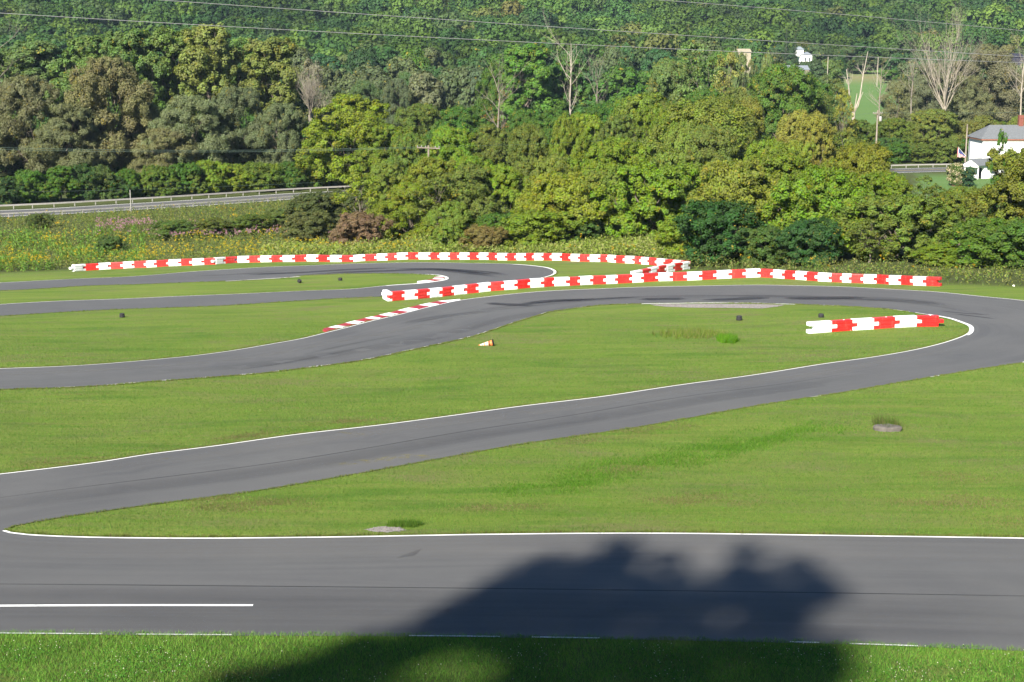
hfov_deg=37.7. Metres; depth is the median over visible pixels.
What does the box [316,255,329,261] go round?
track barrier
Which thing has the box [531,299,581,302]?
tyre marks
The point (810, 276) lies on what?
track barrier
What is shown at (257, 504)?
worn grass
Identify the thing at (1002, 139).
thin tree
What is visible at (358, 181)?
thin tree
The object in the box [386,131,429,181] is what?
leafy tree
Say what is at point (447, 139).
leafy tree
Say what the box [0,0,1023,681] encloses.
ground
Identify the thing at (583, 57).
round tree
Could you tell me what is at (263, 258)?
track barrier
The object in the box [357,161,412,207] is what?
leafy tree
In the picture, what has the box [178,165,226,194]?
leafy tree
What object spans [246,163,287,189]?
shrub
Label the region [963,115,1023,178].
house
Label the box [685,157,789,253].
leafy tree
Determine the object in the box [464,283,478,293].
track barrier
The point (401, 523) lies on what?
long grass
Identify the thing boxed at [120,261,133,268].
track barrier
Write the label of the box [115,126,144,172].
shrub
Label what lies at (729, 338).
long grass
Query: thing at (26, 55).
cottonwood tree
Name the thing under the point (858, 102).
dead tree
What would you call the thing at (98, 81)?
willow tree
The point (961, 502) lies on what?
worn grass
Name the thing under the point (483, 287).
track barrier
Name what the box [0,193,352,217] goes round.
guardrail
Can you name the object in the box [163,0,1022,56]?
power line
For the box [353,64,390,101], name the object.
round tree
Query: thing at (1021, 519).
worn grass
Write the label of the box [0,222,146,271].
leafy weeds
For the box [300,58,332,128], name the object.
thin tree
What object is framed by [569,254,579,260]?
track barrier
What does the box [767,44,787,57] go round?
round tree
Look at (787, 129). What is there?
leafy tree
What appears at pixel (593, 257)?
track barrier
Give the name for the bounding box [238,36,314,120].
cottonwood tree
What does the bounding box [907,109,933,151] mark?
leafy tree
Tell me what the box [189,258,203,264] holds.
track barrier
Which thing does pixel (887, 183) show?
leafy tree
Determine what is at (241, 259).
track barrier
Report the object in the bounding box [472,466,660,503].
worn grass
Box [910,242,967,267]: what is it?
shrub
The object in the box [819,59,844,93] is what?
round tree
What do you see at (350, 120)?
leafy tree
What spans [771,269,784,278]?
track barrier
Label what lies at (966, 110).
willow tree
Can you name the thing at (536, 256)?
track barrier
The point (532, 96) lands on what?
round tree
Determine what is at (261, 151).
power line
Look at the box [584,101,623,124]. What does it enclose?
leafy tree
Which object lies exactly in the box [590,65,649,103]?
round tree
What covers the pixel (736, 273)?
track barrier
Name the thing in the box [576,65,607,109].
round tree
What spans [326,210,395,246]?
shrub
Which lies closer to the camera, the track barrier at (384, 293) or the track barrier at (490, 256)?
the track barrier at (384, 293)
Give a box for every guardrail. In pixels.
[0,185,362,208]
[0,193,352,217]
[891,164,949,167]
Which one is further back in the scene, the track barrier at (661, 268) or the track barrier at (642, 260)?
the track barrier at (642, 260)
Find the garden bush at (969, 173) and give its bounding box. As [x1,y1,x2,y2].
[961,166,975,186]
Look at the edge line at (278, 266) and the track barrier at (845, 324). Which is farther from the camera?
the edge line at (278, 266)
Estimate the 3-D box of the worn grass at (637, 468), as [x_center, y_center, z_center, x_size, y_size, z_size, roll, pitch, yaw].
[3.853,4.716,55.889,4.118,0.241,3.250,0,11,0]
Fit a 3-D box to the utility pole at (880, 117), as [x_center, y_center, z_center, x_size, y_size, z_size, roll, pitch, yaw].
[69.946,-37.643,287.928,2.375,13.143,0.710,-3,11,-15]
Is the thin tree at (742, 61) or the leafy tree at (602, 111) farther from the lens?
the thin tree at (742, 61)
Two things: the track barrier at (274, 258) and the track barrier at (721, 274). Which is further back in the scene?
the track barrier at (274, 258)
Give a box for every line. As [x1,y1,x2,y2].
[0,147,400,149]
[0,262,493,282]
[0,285,1023,368]
[0,604,252,605]
[1,168,906,210]
[1,312,964,473]
[1,632,917,645]
[3,13,1022,62]
[3,148,408,151]
[3,530,1023,538]
[4,171,939,216]
[11,285,385,303]
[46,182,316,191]
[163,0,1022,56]
[386,274,448,285]
[479,113,868,145]
[517,264,555,277]
[662,0,1022,30]
[928,314,973,334]
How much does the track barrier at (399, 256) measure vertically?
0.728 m
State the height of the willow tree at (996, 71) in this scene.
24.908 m
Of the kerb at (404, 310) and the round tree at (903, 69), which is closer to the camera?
the kerb at (404, 310)
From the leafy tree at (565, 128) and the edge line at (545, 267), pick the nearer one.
the edge line at (545, 267)
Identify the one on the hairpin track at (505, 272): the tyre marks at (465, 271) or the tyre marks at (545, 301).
the tyre marks at (465, 271)
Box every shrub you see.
[0,113,35,173]
[4,116,44,171]
[10,169,46,203]
[34,110,49,172]
[66,162,102,200]
[78,164,116,199]
[88,176,139,198]
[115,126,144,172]
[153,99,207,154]
[172,114,209,155]
[222,115,256,164]
[229,161,282,192]
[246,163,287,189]
[277,210,330,243]
[283,189,371,232]
[295,155,327,188]
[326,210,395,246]
[365,206,416,240]
[458,223,508,252]
[473,211,517,243]
[493,207,592,247]
[564,213,613,244]
[652,212,705,258]
[672,198,767,264]
[736,224,791,267]
[770,216,844,267]
[871,137,908,159]
[886,142,914,163]
[904,143,940,163]
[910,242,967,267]
[929,137,963,163]
[939,140,968,162]
[940,217,1023,268]
[958,139,968,162]
[975,217,1023,268]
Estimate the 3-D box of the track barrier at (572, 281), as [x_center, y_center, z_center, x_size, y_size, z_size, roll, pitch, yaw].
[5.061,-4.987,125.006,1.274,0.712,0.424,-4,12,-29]
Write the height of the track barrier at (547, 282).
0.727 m
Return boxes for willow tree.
[0,72,75,171]
[22,102,115,168]
[63,55,160,172]
[127,127,204,172]
[135,93,239,163]
[203,85,272,164]
[245,102,310,163]
[337,88,345,96]
[349,80,385,107]
[361,79,385,102]
[380,78,415,127]
[394,71,417,100]
[874,79,919,135]
[899,62,954,118]
[943,75,999,122]
[948,48,1023,121]
[1002,60,1023,117]
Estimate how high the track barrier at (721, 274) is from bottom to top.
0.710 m
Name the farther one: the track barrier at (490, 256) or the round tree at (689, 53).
the round tree at (689, 53)
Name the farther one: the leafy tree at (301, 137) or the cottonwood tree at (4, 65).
the cottonwood tree at (4, 65)
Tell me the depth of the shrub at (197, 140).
292.48 m
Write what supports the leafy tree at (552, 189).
on the ground at (280, 312)
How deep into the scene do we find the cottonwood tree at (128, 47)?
297.86 m
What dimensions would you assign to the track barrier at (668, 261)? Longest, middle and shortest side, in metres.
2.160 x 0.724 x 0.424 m
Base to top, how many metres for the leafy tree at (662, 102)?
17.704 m
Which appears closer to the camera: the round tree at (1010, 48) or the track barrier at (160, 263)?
the track barrier at (160, 263)
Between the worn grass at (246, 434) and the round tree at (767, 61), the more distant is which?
the round tree at (767, 61)
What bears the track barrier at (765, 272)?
on the ground at (280, 312)
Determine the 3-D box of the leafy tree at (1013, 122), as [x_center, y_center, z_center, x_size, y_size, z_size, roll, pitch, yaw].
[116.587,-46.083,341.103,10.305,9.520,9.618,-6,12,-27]
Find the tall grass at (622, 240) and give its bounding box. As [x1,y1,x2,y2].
[258,231,664,257]
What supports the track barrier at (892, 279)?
on the ground at (280, 312)
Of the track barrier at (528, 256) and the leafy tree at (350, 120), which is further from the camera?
the leafy tree at (350, 120)
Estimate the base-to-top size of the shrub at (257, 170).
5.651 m
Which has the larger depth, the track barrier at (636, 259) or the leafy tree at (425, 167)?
the leafy tree at (425, 167)
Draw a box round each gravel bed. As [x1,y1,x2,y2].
[364,526,402,532]
[651,304,781,307]
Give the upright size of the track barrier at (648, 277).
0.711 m
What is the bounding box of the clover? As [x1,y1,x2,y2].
[0,640,1023,681]
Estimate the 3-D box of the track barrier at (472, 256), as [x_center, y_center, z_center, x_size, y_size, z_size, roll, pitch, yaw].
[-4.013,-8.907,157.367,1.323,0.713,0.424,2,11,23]
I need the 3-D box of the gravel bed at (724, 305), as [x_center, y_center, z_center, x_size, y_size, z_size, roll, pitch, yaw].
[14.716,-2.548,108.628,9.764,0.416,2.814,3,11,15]
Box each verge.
[425,285,1017,307]
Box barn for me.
[783,65,809,72]
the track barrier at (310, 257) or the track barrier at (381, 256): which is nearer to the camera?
the track barrier at (381, 256)
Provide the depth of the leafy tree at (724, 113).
210.21 m
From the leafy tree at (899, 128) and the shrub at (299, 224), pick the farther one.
the leafy tree at (899, 128)
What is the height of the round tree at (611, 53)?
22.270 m
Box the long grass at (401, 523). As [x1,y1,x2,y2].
[387,517,423,527]
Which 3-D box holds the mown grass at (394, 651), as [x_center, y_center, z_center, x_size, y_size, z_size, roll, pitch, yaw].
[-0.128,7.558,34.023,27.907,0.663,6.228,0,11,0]
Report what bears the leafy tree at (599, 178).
on the ground at (280, 312)
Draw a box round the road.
[0,167,963,216]
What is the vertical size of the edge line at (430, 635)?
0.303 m
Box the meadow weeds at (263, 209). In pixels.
[0,195,1023,284]
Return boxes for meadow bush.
[24,213,55,228]
[93,236,122,256]
[146,219,196,239]
[190,217,236,237]
[231,213,275,235]
[262,208,297,229]
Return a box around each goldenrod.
[0,228,415,271]
[6,201,297,229]
[416,233,976,280]
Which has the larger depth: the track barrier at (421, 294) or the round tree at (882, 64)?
the round tree at (882, 64)
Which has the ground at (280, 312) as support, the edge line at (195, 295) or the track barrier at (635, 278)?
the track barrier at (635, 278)
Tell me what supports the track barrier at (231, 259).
on the ground at (280, 312)
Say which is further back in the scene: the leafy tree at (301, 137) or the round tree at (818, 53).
the round tree at (818, 53)
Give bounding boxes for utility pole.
[417,145,439,155]
[873,110,882,143]
[964,124,967,169]
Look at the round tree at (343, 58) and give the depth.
511.20 m
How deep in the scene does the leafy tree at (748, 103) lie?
226.82 m
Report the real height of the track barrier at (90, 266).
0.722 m
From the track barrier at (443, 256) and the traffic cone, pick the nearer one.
the traffic cone
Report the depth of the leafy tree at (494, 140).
240.94 m
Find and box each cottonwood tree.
[0,48,23,103]
[3,40,66,115]
[42,33,109,102]
[103,28,171,141]
[128,26,197,108]
[169,22,243,112]
[209,38,271,105]
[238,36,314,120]
[495,43,567,122]
[544,54,595,114]
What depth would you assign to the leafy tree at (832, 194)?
143.66 m
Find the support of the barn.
on the ground at (280, 312)
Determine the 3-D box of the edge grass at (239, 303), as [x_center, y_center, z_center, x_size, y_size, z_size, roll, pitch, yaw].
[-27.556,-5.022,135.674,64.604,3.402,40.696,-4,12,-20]
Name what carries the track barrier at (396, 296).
on the ground at (280, 312)
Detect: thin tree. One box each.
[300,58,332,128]
[330,169,386,215]
[402,171,472,227]
[656,40,724,101]
[706,52,746,96]
[738,53,751,96]
[739,52,750,89]
[745,59,757,95]
[817,73,838,122]
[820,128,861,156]
[830,77,848,122]
[831,86,858,141]
[844,217,900,262]
[882,89,910,120]
[913,175,936,205]
[916,184,948,229]
[985,128,1010,218]
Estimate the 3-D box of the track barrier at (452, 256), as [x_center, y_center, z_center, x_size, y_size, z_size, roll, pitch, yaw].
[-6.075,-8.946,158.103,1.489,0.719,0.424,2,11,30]
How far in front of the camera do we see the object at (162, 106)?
291.02 m
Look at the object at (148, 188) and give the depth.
246.97 m
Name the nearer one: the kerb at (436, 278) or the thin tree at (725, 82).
the kerb at (436, 278)
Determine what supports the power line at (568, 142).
attached to the utility pole at (428, 147)
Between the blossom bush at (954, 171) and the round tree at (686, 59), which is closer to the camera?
the blossom bush at (954, 171)
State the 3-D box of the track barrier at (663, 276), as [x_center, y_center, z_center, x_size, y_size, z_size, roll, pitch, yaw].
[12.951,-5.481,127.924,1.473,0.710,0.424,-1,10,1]
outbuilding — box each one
[734,49,750,76]
[1009,53,1023,70]
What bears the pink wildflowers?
on the ground at (280, 312)
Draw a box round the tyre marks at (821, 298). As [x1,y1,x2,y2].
[793,297,851,298]
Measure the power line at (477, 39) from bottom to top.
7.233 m
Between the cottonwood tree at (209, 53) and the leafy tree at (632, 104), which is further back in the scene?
the cottonwood tree at (209, 53)
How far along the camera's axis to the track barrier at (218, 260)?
164.73 m
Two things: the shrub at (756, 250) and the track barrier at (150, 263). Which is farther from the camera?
the track barrier at (150, 263)
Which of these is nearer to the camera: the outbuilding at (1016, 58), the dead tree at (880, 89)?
the dead tree at (880, 89)
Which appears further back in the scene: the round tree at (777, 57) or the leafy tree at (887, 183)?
the round tree at (777, 57)
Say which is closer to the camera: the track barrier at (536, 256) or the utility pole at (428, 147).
the track barrier at (536, 256)
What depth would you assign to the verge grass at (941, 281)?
118.81 m
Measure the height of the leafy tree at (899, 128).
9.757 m
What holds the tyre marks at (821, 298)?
on the race track at (948, 591)
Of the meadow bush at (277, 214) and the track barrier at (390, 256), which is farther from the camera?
the meadow bush at (277, 214)
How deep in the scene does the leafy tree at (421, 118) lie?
308.87 m
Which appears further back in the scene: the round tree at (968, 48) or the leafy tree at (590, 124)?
the round tree at (968, 48)
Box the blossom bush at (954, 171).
[946,162,964,185]
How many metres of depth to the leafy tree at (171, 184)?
247.08 m
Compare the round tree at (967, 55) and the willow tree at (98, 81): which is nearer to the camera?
the willow tree at (98, 81)
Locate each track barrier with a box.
[69,264,85,270]
[83,263,98,270]
[96,262,110,269]
[108,262,122,268]
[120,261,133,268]
[131,261,145,267]
[144,260,156,266]
[154,259,168,266]
[166,259,180,265]
[178,259,191,265]
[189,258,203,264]
[202,258,215,264]
[211,257,225,263]
[223,256,237,263]
[235,256,248,262]
[246,255,261,261]
[258,255,271,261]
[269,255,282,261]
[280,255,294,261]
[292,254,306,261]
[304,254,317,260]
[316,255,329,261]
[327,255,341,261]
[339,255,352,261]
[350,254,364,261]
[363,254,376,260]
[374,253,387,260]
[381,290,391,300]
[385,253,396,259]
[387,290,404,300]
[395,252,407,259]
[402,290,417,299]
[406,252,419,258]
[415,288,429,298]
[416,252,431,258]
[427,287,442,297]
[428,253,439,259]
[437,253,449,259]
[439,286,453,296]
[447,253,459,259]
[451,285,466,294]
[457,252,469,259]
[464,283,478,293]
[467,253,478,259]
[476,282,490,291]
[477,253,487,259]
[486,253,497,259]
[488,281,503,290]
[495,253,506,259]
[501,280,516,289]
[505,253,516,259]
[514,253,525,259]
[514,279,530,288]
[524,253,533,259]
[527,278,543,287]
[532,253,543,259]
[541,253,551,259]
[541,277,553,286]
[550,253,561,259]
[552,277,569,285]
[560,253,570,260]
[566,276,579,285]
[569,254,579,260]
[577,254,589,261]
[578,275,592,284]
[587,254,600,261]
[590,275,605,283]
[598,254,607,261]
[603,275,617,283]
[606,255,615,262]
[614,255,624,262]
[615,274,632,283]
[623,256,633,262]
[629,273,643,282]
[630,270,642,273]
[633,256,641,263]
[639,257,648,264]
[639,268,650,272]
[641,272,658,281]
[647,257,656,265]
[648,266,658,272]
[655,258,664,265]
[655,272,672,280]
[657,265,666,271]
[663,259,673,263]
[665,263,674,271]
[669,272,686,280]
[672,262,682,270]
[681,261,689,269]
[684,271,701,279]
[698,270,716,279]
[713,270,731,278]
[728,269,745,277]
[743,268,760,277]
[758,269,773,277]
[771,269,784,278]
[782,270,794,278]
[793,271,808,279]
[804,272,818,280]
[806,320,836,333]
[815,272,831,281]
[829,273,842,281]
[830,319,856,331]
[840,273,850,282]
[848,274,863,282]
[852,318,878,329]
[861,274,876,282]
[871,316,899,328]
[874,274,888,283]
[886,275,901,284]
[894,315,921,327]
[898,275,912,284]
[910,276,927,285]
[916,315,943,326]
[923,276,941,285]
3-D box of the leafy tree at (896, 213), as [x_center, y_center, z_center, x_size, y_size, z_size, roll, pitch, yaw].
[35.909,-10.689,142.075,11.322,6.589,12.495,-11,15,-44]
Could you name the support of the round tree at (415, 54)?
on the ground at (280, 312)
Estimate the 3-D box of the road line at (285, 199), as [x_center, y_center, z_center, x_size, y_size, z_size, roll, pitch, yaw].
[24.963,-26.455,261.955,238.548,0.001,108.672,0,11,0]
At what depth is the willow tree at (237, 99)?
277.51 m
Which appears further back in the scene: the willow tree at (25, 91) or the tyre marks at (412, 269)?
the willow tree at (25, 91)
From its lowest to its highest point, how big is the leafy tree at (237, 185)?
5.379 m
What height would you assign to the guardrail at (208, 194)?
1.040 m
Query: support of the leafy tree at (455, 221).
on the ground at (280, 312)
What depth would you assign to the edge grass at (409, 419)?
67.58 m
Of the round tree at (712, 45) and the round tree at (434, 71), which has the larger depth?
the round tree at (712, 45)
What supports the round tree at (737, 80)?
on the ground at (280, 312)
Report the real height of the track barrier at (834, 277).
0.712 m
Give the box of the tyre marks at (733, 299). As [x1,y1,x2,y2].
[713,298,759,299]
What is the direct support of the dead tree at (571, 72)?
on the ground at (280, 312)
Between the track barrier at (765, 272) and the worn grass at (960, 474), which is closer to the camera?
the worn grass at (960, 474)
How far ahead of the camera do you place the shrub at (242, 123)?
292.17 m
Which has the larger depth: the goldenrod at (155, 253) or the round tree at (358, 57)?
the round tree at (358, 57)
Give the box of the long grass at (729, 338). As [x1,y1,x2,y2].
[715,332,738,343]
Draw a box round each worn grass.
[2,453,124,468]
[171,488,343,520]
[177,492,270,504]
[191,427,299,443]
[287,415,402,426]
[436,497,569,515]
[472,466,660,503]
[533,414,862,491]
[540,419,722,453]
[574,461,664,476]
[612,488,777,515]
[850,486,1023,515]
[901,468,1017,485]
[958,513,1023,530]
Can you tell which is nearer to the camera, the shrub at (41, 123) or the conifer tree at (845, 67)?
the shrub at (41, 123)
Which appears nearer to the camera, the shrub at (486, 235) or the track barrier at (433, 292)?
the track barrier at (433, 292)
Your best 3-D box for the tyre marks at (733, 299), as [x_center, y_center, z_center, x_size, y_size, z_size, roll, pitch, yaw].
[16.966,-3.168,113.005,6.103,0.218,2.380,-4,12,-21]
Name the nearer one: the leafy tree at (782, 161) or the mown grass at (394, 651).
the mown grass at (394, 651)
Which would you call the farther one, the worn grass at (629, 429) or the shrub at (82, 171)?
the shrub at (82, 171)
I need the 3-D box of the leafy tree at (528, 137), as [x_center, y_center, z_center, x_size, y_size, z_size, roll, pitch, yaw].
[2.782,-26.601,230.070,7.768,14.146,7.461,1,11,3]
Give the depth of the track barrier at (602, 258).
149.49 m
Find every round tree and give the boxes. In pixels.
[280,47,312,84]
[300,66,342,96]
[303,52,342,100]
[313,86,339,128]
[333,71,368,93]
[336,54,347,78]
[343,46,382,73]
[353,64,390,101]
[372,44,400,73]
[386,55,422,91]
[399,46,430,69]
[401,70,447,115]
[423,47,449,70]
[426,66,447,78]
[437,66,478,107]
[439,51,458,68]
[456,66,485,105]
[457,46,502,66]
[465,57,489,69]
[485,52,512,67]
[504,71,542,112]
[513,39,553,68]
[534,37,565,75]
[561,50,594,65]
[565,46,589,71]
[565,70,588,113]
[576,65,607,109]
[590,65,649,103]
[593,47,632,70]
[609,42,638,71]
[636,47,676,70]
[639,69,653,81]
[643,58,681,92]
[670,56,718,93]
[676,50,702,63]
[688,38,722,61]
[703,47,734,93]
[725,36,746,45]
[726,48,743,94]
[737,37,773,95]
[757,51,772,94]
[765,50,789,64]
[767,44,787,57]
[785,59,798,64]
[786,45,806,59]
[799,60,826,83]
[805,44,827,61]
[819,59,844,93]
[833,46,857,72]
[848,52,881,73]
[879,57,888,68]
[879,69,899,80]
[883,52,909,72]
[892,60,919,100]
[907,51,933,59]
[914,54,950,99]
[940,48,970,61]
[940,55,959,67]
[960,44,978,62]
[971,43,998,54]
[978,49,1009,88]
[998,44,1014,52]
[1014,48,1023,53]
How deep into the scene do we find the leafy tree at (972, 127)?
340.90 m
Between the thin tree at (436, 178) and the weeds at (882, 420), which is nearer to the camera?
the weeds at (882, 420)
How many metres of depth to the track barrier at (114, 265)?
164.52 m
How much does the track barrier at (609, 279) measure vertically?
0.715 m
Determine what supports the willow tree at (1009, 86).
on the ground at (280, 312)
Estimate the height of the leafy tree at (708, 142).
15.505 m
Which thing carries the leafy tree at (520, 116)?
on the ground at (280, 312)
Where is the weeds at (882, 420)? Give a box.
[871,412,902,427]
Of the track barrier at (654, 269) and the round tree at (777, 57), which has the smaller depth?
the track barrier at (654, 269)
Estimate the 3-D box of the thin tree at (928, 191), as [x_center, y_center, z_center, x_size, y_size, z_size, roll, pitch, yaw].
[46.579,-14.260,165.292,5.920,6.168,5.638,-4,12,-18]
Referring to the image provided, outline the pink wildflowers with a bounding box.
[94,216,330,242]
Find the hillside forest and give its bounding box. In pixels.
[0,0,1023,102]
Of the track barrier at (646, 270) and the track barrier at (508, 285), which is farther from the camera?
the track barrier at (646, 270)
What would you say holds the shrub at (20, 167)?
on the ground at (280, 312)
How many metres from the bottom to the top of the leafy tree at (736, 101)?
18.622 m
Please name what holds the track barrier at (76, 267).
on the ground at (280, 312)
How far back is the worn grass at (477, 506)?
50.04 m
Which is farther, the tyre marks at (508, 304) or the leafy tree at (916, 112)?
the leafy tree at (916, 112)
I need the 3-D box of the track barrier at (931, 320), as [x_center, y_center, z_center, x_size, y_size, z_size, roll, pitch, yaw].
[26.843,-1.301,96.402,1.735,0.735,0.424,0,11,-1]
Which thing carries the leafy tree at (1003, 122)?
on the ground at (280, 312)
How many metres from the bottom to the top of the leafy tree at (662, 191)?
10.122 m
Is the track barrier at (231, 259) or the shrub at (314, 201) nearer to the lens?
the track barrier at (231, 259)
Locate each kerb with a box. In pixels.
[323,299,459,331]
[417,276,443,282]
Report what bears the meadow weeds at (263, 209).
on the ground at (280, 312)
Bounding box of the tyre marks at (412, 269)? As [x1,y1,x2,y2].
[345,269,481,274]
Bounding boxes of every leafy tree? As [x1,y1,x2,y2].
[0,176,28,204]
[1,175,49,203]
[42,165,83,202]
[106,103,145,171]
[112,168,142,197]
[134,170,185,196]
[135,173,175,196]
[137,164,177,196]
[166,161,208,195]
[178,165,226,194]
[195,159,232,194]
[217,163,256,193]
[241,109,317,161]
[271,161,307,188]
[290,84,307,126]
[292,93,390,188]
[299,121,328,143]
[301,155,331,188]
[329,167,360,187]
[347,122,419,187]
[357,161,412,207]
[373,179,441,239]
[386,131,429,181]
[393,102,442,151]
[400,155,462,216]
[417,123,475,169]
[425,104,479,158]
[426,200,479,252]
[429,160,509,225]
[453,154,493,169]
[464,105,500,151]
[468,123,510,164]
[474,61,511,129]
[486,161,528,217]
[505,108,535,156]
[505,121,549,192]
[514,169,613,247]
[518,153,572,206]
[527,108,570,154]
[548,111,588,173]
[565,136,640,197]
[565,170,648,237]
[570,111,586,129]
[574,113,603,151]
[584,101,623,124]
[587,159,709,241]
[594,114,643,145]
[606,91,668,131]
[611,136,651,167]
[613,95,632,108]
[631,102,670,158]
[634,96,754,163]
[640,56,695,101]
[651,119,698,206]
[660,98,691,116]
[683,121,739,195]
[685,87,720,102]
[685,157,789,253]
[708,93,758,153]
[724,86,752,100]
[740,96,766,152]
[742,137,787,161]
[743,145,821,221]
[746,61,828,141]
[758,165,874,255]
[775,109,824,167]
[782,139,817,210]
[786,110,838,167]
[805,89,835,160]
[814,78,837,122]
[819,157,838,168]
[822,140,892,188]
[832,122,870,144]
[833,194,958,260]
[834,119,880,144]
[853,170,928,237]
[867,123,890,140]
[871,117,918,145]
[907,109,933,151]
[908,109,964,144]
[932,184,994,245]
[945,120,982,139]
[960,147,1023,221]
[968,115,1002,138]
[985,120,1005,126]
[1006,118,1017,124]
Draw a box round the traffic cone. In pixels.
[480,339,493,345]
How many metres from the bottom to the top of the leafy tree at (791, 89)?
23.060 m
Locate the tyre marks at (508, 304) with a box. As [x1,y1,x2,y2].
[492,303,525,305]
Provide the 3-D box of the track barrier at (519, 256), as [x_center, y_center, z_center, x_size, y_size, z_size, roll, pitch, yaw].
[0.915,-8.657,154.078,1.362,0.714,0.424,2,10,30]
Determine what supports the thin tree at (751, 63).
on the ground at (280, 312)
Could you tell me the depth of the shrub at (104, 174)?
242.46 m
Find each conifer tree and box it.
[782,29,788,60]
[791,32,798,64]
[826,46,833,59]
[837,50,850,77]
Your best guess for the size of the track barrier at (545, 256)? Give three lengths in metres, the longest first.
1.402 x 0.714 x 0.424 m
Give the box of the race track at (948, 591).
[0,285,1023,650]
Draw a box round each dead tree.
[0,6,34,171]
[292,57,336,122]
[476,55,530,128]
[538,6,593,114]
[582,52,613,103]
[842,52,869,119]
[863,50,897,115]
[886,0,990,121]
[898,50,925,120]
[1002,27,1023,114]
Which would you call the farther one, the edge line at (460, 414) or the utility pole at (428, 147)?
the utility pole at (428, 147)
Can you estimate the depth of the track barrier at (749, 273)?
128.81 m
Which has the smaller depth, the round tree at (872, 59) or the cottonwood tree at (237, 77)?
the cottonwood tree at (237, 77)
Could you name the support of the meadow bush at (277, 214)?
on the ground at (280, 312)
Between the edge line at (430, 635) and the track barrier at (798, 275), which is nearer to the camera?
the edge line at (430, 635)
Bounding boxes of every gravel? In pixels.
[372,526,400,531]
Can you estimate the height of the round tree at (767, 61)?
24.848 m
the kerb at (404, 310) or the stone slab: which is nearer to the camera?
the stone slab
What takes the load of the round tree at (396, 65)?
on the ground at (280, 312)
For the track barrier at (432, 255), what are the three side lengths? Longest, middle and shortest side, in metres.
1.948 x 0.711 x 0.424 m
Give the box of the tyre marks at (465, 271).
[428,268,493,272]
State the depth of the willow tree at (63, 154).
265.63 m
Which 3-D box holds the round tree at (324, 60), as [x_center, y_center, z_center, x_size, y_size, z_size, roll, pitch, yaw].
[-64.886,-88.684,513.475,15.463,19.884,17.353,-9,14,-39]
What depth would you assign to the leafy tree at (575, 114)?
306.95 m
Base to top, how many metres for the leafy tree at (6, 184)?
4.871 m
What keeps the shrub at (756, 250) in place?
on the ground at (280, 312)
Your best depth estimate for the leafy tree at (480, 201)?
183.44 m
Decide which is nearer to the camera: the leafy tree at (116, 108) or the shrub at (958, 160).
the leafy tree at (116, 108)
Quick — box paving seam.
[42,584,925,594]
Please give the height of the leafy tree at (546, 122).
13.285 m
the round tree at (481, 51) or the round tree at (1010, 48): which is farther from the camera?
the round tree at (1010, 48)
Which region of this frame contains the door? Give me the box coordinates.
[977,168,981,178]
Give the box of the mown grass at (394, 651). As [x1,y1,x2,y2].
[0,628,1023,681]
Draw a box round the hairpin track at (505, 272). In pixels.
[0,262,555,315]
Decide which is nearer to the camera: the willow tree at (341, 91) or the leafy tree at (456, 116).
the leafy tree at (456, 116)
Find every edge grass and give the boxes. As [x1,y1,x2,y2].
[0,272,444,303]
[0,313,401,367]
[0,331,968,473]
[2,302,908,389]
[4,262,557,315]
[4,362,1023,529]
[6,527,1023,537]
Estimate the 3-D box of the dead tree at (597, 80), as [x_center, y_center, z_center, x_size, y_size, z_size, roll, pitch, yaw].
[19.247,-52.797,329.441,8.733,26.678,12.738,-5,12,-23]
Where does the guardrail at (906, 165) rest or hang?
on the ground at (280, 312)
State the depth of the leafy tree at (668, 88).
326.68 m
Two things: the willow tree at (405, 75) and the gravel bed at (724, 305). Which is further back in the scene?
the willow tree at (405, 75)
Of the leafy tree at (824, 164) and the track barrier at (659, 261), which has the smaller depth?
the track barrier at (659, 261)
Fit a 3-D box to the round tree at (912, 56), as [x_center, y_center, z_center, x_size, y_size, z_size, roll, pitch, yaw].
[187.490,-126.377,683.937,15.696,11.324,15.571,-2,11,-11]
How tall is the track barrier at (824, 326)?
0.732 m
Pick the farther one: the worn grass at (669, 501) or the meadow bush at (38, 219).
the meadow bush at (38, 219)
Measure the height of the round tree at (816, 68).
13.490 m
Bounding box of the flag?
[957,147,965,156]
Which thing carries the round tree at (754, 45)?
on the ground at (280, 312)
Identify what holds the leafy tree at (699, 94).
on the ground at (280, 312)
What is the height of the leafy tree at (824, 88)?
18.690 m
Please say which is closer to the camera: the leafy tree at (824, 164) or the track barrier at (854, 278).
the track barrier at (854, 278)
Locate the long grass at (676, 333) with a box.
[651,326,733,338]
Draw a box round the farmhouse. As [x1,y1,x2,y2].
[795,47,811,63]
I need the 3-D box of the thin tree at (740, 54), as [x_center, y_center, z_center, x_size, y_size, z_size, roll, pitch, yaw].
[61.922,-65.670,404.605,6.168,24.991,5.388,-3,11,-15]
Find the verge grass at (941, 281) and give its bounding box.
[689,264,1018,287]
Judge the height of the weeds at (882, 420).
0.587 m
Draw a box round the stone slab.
[873,424,901,431]
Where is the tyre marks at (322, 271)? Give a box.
[272,268,368,273]
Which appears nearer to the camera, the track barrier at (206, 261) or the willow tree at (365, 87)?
the track barrier at (206, 261)
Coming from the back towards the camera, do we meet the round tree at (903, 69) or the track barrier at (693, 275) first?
the round tree at (903, 69)

